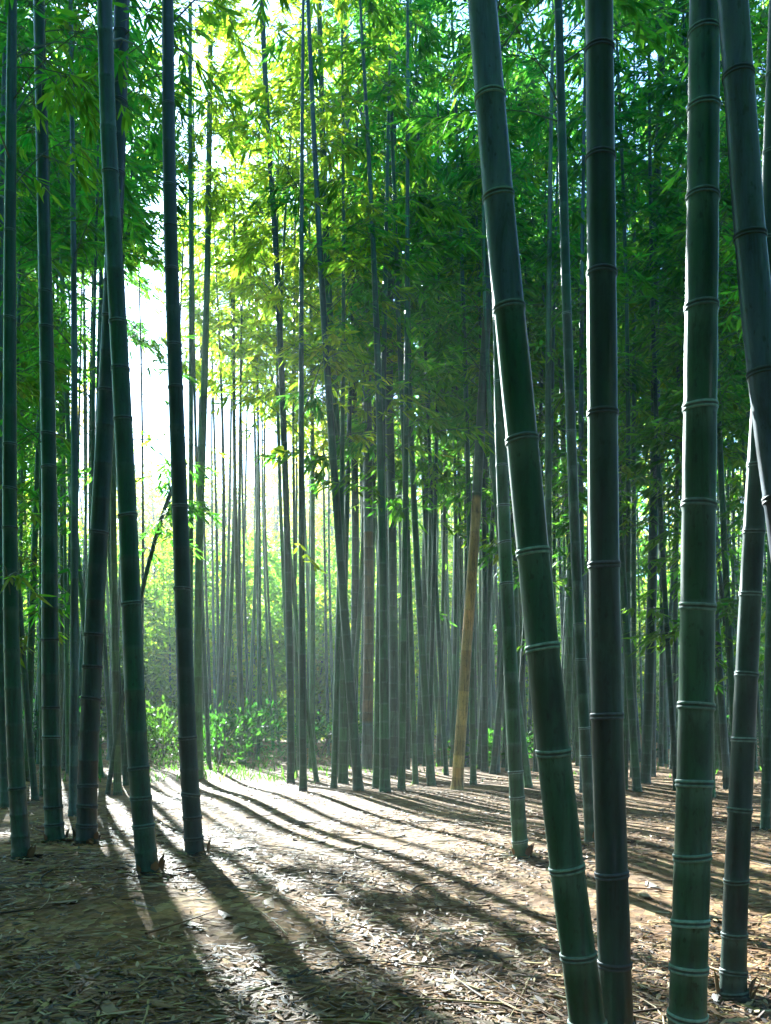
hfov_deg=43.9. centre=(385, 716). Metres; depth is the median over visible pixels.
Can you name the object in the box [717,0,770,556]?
bamboo
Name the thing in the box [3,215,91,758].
bamboo
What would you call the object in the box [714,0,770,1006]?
bamboo
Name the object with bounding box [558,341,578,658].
bamboo
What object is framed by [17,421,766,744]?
distant thicket
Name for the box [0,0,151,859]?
bamboo
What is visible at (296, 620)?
bamboo
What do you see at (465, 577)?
bamboo
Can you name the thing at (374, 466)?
bamboo
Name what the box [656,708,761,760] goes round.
shrub
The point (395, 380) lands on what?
bamboo
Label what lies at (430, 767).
bamboo
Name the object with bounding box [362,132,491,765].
bamboo
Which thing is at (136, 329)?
bamboo
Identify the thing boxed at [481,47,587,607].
bamboo
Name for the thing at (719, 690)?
bamboo
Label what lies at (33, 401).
bamboo
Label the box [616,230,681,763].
bamboo
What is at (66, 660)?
bamboo
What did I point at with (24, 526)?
bamboo
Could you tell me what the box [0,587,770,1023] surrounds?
ground
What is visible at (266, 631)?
bamboo
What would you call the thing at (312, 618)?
bamboo
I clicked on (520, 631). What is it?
bamboo
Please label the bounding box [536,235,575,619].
bamboo
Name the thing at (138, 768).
bamboo
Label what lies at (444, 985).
fallen leaves
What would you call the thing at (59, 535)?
bamboo
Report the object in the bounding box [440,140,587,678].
bamboo
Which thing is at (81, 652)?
bamboo
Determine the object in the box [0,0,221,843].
bamboo
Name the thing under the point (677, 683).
bamboo
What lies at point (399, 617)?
bamboo
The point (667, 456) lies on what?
bamboo
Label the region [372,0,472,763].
bamboo
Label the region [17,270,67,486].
bamboo
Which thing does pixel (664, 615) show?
bamboo
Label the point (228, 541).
bamboo
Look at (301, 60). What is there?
bamboo
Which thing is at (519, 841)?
bamboo
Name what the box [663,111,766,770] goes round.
bamboo
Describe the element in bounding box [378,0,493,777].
bamboo
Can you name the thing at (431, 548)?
bamboo
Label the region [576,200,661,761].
bamboo
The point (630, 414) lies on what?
bamboo
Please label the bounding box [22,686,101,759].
shrub
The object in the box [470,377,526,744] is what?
bamboo
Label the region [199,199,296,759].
bamboo
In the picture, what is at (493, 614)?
bamboo
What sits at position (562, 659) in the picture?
bamboo
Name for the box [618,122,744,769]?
bamboo
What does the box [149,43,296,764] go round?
bamboo
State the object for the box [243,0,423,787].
bamboo
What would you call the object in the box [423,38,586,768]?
bamboo
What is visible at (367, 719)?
bamboo
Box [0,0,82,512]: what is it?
bamboo
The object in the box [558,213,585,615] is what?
bamboo
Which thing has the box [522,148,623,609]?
bamboo
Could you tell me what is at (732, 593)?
bamboo
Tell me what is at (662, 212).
bamboo
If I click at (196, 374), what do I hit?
bamboo
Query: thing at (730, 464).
bamboo
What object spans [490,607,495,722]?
bamboo
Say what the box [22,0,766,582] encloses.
sky
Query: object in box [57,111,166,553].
bamboo
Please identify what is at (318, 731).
shrub
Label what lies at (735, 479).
bamboo
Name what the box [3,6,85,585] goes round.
bamboo
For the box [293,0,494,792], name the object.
bamboo
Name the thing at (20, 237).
bamboo
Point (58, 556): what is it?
bamboo
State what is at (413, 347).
bamboo
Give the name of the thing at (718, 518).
bamboo
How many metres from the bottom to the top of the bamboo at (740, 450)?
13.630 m
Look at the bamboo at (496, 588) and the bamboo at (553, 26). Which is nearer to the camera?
the bamboo at (553, 26)
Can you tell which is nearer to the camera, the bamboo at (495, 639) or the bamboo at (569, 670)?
the bamboo at (569, 670)
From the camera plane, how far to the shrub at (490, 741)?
23.70 m
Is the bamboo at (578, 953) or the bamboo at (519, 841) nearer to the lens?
the bamboo at (578, 953)
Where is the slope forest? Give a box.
[17,364,766,642]
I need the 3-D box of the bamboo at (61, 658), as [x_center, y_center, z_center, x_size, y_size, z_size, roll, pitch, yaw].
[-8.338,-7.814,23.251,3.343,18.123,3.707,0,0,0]
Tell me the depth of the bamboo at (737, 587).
31.97 m
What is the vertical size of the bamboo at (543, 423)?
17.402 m
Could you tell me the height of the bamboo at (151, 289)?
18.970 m
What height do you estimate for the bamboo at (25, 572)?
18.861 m
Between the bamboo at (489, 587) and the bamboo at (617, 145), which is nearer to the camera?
the bamboo at (617, 145)
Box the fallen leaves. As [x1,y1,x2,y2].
[0,768,770,1023]
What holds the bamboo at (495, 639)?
on the ground at (320, 809)
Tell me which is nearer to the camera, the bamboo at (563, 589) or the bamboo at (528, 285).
the bamboo at (528, 285)
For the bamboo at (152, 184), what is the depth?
20.85 m
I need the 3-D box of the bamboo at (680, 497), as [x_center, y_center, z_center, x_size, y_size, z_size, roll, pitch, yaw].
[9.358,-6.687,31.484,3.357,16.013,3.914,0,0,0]
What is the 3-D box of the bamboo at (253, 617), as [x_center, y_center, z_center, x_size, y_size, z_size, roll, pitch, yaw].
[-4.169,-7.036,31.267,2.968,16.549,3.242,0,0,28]
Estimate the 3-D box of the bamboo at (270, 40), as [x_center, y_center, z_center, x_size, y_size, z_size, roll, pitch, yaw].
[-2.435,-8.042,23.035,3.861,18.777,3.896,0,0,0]
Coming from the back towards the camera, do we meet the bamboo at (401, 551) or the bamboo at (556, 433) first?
the bamboo at (401, 551)
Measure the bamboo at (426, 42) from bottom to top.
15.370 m
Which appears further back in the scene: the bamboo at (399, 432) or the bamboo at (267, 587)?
the bamboo at (267, 587)
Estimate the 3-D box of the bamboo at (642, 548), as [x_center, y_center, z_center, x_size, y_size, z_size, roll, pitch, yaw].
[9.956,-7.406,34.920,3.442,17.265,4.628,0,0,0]
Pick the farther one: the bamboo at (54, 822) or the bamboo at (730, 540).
the bamboo at (730, 540)
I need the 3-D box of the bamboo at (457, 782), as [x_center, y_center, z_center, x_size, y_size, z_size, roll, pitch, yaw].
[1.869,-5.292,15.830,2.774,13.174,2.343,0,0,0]
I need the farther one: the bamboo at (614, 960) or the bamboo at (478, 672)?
the bamboo at (478, 672)
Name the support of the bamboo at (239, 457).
on the ground at (320, 809)
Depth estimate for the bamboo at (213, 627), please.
37.10 m
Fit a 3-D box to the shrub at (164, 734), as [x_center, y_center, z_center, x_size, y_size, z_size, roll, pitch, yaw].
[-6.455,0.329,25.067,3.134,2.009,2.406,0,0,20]
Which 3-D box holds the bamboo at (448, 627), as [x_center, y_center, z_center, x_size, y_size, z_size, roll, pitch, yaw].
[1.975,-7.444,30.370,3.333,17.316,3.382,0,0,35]
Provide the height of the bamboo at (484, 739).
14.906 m
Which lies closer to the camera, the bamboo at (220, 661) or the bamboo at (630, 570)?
the bamboo at (220, 661)
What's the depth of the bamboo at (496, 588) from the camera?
33.40 m
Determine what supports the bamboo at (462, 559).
on the ground at (320, 809)
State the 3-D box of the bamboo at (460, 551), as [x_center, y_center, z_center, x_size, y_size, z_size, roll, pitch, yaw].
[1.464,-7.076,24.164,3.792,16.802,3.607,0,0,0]
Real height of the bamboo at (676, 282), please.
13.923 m
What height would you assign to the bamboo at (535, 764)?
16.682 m
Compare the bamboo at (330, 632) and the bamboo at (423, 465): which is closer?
the bamboo at (423, 465)
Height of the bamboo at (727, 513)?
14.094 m
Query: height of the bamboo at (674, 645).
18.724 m
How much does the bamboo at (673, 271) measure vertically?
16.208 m
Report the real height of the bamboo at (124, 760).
16.993 m
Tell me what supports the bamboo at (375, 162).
on the ground at (320, 809)
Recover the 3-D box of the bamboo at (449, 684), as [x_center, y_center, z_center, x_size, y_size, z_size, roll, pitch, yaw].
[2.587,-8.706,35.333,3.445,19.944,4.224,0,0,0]
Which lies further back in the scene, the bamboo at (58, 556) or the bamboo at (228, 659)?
the bamboo at (58, 556)
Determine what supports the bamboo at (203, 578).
on the ground at (320, 809)
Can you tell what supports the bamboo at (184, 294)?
on the ground at (320, 809)
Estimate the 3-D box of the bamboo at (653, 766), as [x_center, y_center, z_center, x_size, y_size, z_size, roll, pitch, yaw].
[5.461,-6.984,19.899,3.049,16.617,3.302,0,0,0]
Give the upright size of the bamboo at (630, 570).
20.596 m
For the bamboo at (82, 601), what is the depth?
18.84 m
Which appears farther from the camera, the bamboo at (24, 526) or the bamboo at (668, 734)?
the bamboo at (668, 734)
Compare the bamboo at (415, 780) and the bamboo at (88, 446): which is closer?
the bamboo at (415, 780)
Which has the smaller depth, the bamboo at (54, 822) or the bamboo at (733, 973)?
the bamboo at (733, 973)
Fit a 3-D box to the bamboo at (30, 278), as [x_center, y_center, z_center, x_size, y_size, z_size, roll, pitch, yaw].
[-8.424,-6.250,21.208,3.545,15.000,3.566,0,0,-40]
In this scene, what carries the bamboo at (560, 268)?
on the ground at (320, 809)
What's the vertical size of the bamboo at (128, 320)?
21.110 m
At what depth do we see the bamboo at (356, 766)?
14.78 m
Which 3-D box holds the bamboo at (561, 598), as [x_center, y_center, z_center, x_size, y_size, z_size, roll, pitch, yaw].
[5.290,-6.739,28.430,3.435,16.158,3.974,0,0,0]
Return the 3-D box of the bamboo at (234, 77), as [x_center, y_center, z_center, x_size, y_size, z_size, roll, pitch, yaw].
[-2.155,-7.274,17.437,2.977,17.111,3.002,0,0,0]
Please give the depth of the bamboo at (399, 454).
21.53 m
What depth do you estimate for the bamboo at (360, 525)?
30.91 m
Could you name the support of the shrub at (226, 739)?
on the ground at (320, 809)
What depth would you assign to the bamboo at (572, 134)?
25.43 m
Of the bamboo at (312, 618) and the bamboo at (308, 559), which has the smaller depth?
the bamboo at (312, 618)
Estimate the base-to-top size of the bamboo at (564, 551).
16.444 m
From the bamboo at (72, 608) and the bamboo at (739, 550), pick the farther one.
the bamboo at (739, 550)
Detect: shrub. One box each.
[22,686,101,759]
[78,691,178,760]
[170,703,283,767]
[203,687,322,758]
[263,710,373,757]
[433,719,533,765]
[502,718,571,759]
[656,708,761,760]
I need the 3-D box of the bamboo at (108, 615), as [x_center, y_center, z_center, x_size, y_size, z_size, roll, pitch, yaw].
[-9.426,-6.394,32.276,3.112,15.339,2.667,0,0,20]
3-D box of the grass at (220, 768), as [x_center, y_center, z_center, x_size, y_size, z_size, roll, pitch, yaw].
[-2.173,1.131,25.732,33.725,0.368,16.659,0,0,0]
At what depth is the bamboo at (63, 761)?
21.73 m
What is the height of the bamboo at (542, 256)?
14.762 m
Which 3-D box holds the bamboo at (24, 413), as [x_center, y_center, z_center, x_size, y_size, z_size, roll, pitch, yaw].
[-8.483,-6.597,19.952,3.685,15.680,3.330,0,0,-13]
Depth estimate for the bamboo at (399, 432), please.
26.36 m
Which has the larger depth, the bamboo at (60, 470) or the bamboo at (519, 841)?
the bamboo at (60, 470)
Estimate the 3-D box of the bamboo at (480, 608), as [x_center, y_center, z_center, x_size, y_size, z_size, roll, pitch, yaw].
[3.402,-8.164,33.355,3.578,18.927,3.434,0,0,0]
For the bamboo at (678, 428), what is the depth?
14.77 m
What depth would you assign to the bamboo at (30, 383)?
13.18 m
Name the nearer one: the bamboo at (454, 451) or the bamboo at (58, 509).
the bamboo at (454, 451)
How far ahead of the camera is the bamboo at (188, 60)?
17.22 m
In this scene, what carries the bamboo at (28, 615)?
on the ground at (320, 809)
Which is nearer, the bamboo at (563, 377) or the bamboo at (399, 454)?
the bamboo at (399, 454)
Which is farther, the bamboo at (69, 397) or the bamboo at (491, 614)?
the bamboo at (491, 614)
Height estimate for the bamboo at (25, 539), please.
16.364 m
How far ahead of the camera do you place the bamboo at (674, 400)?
14.86 m
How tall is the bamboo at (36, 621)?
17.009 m
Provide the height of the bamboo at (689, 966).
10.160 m
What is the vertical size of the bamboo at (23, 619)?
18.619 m
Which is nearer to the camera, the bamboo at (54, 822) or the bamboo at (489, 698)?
the bamboo at (54, 822)
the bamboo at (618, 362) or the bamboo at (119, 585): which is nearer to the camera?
the bamboo at (618, 362)
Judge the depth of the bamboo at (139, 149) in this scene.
15.39 m
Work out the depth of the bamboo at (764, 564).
32.09 m
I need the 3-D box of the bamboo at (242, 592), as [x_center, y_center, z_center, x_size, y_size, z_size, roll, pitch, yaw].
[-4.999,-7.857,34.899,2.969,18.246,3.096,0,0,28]
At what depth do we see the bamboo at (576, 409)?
25.73 m
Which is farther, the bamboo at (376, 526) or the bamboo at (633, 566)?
the bamboo at (376, 526)
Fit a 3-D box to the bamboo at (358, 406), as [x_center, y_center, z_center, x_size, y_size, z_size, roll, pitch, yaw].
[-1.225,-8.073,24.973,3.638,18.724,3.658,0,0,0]
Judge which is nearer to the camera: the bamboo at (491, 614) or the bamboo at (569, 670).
the bamboo at (569, 670)
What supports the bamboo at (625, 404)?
on the ground at (320, 809)
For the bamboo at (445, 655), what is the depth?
33.67 m
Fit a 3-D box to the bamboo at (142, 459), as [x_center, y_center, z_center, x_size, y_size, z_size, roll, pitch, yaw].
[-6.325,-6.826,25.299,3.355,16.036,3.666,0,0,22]
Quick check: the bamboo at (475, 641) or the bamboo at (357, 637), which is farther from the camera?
the bamboo at (475, 641)
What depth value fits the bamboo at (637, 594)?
25.91 m
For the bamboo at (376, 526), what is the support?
on the ground at (320, 809)
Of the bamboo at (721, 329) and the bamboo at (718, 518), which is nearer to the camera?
the bamboo at (721, 329)
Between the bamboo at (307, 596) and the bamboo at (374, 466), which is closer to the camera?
the bamboo at (374, 466)
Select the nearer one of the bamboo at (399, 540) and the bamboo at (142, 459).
the bamboo at (142, 459)
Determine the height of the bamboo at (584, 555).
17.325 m
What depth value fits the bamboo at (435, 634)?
34.31 m
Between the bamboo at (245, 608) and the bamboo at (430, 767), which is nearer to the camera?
the bamboo at (430, 767)
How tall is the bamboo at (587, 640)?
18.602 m
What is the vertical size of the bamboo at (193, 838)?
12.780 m
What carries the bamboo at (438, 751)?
on the ground at (320, 809)
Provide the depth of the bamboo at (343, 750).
18.09 m
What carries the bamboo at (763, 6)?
on the ground at (320, 809)
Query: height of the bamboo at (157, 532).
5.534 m
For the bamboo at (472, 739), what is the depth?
17.23 m
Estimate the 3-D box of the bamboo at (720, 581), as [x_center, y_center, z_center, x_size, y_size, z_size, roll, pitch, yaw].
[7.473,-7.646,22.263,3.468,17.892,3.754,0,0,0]
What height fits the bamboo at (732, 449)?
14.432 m
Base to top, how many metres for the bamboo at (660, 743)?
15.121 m
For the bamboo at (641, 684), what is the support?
on the ground at (320, 809)
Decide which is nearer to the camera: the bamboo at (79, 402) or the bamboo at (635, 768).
the bamboo at (635, 768)
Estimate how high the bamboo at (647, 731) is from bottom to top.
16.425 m
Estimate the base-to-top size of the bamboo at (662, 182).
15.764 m
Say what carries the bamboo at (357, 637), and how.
on the ground at (320, 809)
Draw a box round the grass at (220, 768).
[35,746,760,784]
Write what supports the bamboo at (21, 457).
on the ground at (320, 809)
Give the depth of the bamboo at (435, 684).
24.04 m
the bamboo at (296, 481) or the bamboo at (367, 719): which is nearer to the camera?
the bamboo at (367, 719)
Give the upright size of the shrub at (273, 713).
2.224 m
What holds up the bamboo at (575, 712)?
on the ground at (320, 809)
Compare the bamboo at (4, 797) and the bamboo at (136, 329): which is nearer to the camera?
the bamboo at (4, 797)
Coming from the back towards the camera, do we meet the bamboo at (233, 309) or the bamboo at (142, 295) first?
the bamboo at (142, 295)
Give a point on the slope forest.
(153, 517)
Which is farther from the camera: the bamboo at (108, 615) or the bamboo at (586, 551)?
the bamboo at (108, 615)
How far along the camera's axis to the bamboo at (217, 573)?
29.85 m
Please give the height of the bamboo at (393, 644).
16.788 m
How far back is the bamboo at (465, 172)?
16.00 m
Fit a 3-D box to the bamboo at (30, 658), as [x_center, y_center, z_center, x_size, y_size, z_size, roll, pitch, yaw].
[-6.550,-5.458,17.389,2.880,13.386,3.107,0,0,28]
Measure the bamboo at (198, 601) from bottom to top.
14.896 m
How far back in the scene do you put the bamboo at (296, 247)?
28.18 m
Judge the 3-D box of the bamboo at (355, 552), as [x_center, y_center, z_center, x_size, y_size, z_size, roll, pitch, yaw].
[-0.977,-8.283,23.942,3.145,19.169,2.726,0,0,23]
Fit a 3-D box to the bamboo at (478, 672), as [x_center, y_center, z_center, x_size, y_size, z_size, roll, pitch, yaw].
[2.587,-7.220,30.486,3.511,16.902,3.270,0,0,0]
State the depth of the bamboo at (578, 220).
14.34 m
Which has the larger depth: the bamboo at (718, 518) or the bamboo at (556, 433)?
the bamboo at (718, 518)
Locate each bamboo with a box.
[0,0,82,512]
[0,0,85,523]
[0,0,96,800]
[0,0,144,807]
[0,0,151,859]
[0,0,162,816]
[0,0,189,842]
[0,0,196,873]
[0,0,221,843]
[0,3,104,796]
[0,4,59,508]
[0,7,87,594]
[1,81,80,428]
[3,4,142,777]
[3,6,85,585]
[3,56,139,781]
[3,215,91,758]
[4,47,98,365]
[16,1,200,795]
[16,50,66,554]
[16,53,89,753]
[16,53,145,770]
[16,119,146,553]
[16,131,103,773]
[16,149,93,763]
[17,24,184,785]
[17,36,216,531]
[17,211,103,619]
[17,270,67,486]
[17,274,144,752]
[18,87,170,760]
[18,275,88,648]
[18,453,30,731]
[22,269,36,716]
[23,444,37,642]
[24,237,96,665]
[25,270,87,696]
[27,275,96,756]
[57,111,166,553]
[57,289,66,555]
[58,116,188,771]
[59,295,153,679]
[65,165,188,759]
[66,255,143,751]
[78,266,149,659]
[95,310,151,747]
[97,241,163,378]
[105,460,223,794]
[123,40,276,769]
[125,180,249,386]
[125,199,165,342]
[126,142,217,650]
[131,0,261,636]
[137,0,272,778]
[139,188,240,753]
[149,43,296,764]
[160,162,230,750]
[162,0,290,855]
[177,190,247,745]
[177,210,266,761]
[179,149,290,762]
[180,180,253,690]
[181,323,246,705]
[183,185,260,713]
[184,218,290,756]
[187,151,295,762]
[192,0,406,790]
[193,0,345,783]
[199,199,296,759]
[208,0,358,781]
[208,221,319,753]
[209,249,317,752]
[210,15,358,769]
[213,75,335,774]
[216,254,290,743]
[220,193,292,749]
[222,302,291,748]
[230,0,452,790]
[239,20,360,767]
[240,0,403,783]
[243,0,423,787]
[244,194,327,669]
[259,185,320,744]
[261,208,361,755]
[263,13,423,776]
[271,149,372,368]
[271,282,321,747]
[276,105,395,761]
[283,2,443,765]
[288,189,434,766]
[288,306,361,720]
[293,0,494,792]
[296,0,447,788]
[298,4,399,766]
[304,67,482,784]
[306,0,422,768]
[311,0,486,789]
[317,313,401,752]
[318,0,494,785]
[318,161,509,768]
[325,281,416,731]
[332,0,455,656]
[332,122,431,510]
[333,174,414,563]
[334,0,451,774]
[337,123,426,507]
[354,0,486,774]
[359,192,446,757]
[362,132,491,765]
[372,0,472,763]
[373,83,464,765]
[373,360,411,743]
[376,126,496,766]
[377,0,556,784]
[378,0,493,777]
[387,0,688,843]
[394,103,563,771]
[394,160,493,766]
[394,263,473,723]
[396,358,471,726]
[397,197,422,607]
[400,0,571,787]
[400,135,492,765]
[411,158,495,726]
[416,1,582,789]
[416,187,544,765]
[417,310,468,719]
[418,437,452,749]
[421,0,658,655]
[422,75,496,766]
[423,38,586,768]
[429,0,585,772]
[431,52,561,770]
[431,149,585,767]
[431,267,480,707]
[431,379,476,747]
[432,52,579,773]
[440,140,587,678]
[443,182,463,617]
[446,538,453,746]
[447,495,463,729]
[452,474,481,737]
[456,434,498,735]
[457,187,587,710]
[462,0,637,859]
[467,0,607,1023]
[469,128,558,739]
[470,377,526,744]
[473,6,624,765]
[476,381,503,730]
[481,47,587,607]
[481,59,621,771]
[486,29,667,746]
[488,407,544,748]
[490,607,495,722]
[491,27,587,486]
[492,541,497,641]
[507,0,685,507]
[519,1,681,792]
[520,68,588,694]
[520,152,587,492]
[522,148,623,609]
[524,29,680,542]
[526,248,585,757]
[527,0,686,789]
[528,184,560,750]
[529,182,665,504]
[532,140,631,760]
[534,111,630,752]
[534,229,620,676]
[535,1,685,791]
[535,9,741,790]
[536,153,586,584]
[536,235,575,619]
[537,39,673,700]
[543,301,585,598]
[555,0,767,797]
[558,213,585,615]
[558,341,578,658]
[559,198,638,702]
[565,2,684,777]
[572,105,673,647]
[574,184,662,760]
[576,6,729,776]
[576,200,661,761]
[577,121,649,761]
[578,200,676,707]
[584,0,636,1023]
[585,156,682,766]
[613,0,768,670]
[614,0,725,783]
[616,0,764,734]
[616,9,761,656]
[616,18,727,768]
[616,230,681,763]
[617,139,743,461]
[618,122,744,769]
[625,0,765,788]
[627,103,764,662]
[630,227,658,607]
[636,51,765,686]
[636,325,680,738]
[636,400,642,738]
[636,450,681,638]
[636,458,680,748]
[636,466,667,705]
[637,141,728,757]
[637,170,763,769]
[639,130,685,383]
[639,451,680,622]
[640,269,746,499]
[649,1,768,682]
[659,0,770,829]
[662,162,766,766]
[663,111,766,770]
[666,0,720,1023]
[666,267,746,495]
[681,287,740,640]
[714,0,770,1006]
[716,46,767,546]
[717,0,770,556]
[717,1,768,641]
[717,222,764,660]
[718,337,766,622]
[719,0,766,430]
[720,132,766,757]
[720,160,738,603]
[724,438,741,664]
[726,155,761,724]
[731,471,766,611]
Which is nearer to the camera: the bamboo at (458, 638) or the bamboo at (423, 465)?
the bamboo at (423, 465)
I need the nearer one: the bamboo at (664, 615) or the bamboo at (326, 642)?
the bamboo at (664, 615)
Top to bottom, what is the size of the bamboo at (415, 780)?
13.174 m
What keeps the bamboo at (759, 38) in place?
on the ground at (320, 809)
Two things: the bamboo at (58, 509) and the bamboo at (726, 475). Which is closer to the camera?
the bamboo at (726, 475)
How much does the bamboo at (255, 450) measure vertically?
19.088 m
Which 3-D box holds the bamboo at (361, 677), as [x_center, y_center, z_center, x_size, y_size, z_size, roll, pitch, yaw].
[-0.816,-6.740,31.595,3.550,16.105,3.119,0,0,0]
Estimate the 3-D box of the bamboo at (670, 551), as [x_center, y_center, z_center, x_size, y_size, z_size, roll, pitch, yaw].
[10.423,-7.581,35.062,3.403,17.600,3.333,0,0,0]
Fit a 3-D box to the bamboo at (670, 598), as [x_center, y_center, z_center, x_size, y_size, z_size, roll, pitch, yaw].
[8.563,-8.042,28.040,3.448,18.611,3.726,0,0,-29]
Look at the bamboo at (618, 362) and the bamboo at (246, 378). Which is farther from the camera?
the bamboo at (246, 378)
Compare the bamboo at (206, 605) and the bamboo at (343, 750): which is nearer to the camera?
the bamboo at (343, 750)
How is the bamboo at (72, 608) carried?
on the ground at (320, 809)
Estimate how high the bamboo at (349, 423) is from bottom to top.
15.562 m
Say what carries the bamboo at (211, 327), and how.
on the ground at (320, 809)
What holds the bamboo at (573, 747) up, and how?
on the ground at (320, 809)
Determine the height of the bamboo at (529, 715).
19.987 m
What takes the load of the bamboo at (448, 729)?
on the ground at (320, 809)
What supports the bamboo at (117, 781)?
on the ground at (320, 809)
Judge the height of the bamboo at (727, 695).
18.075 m
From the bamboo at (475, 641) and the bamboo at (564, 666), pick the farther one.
the bamboo at (475, 641)
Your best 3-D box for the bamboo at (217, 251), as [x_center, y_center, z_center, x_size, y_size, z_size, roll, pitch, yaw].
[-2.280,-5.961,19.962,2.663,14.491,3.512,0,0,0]
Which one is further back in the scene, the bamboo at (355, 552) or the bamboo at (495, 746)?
the bamboo at (355, 552)
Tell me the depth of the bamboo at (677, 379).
21.91 m
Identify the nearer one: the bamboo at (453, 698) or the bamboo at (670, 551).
the bamboo at (453, 698)
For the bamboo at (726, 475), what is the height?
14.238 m
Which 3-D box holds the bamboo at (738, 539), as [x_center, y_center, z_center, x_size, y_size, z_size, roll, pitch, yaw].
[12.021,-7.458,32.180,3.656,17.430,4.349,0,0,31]
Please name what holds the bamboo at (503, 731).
on the ground at (320, 809)
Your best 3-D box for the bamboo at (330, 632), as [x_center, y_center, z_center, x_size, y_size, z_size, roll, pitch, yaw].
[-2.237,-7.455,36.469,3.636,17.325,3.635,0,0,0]
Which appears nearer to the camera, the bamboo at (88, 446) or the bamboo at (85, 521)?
the bamboo at (85, 521)
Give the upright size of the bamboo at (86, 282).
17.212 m
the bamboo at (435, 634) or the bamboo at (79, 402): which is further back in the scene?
the bamboo at (435, 634)

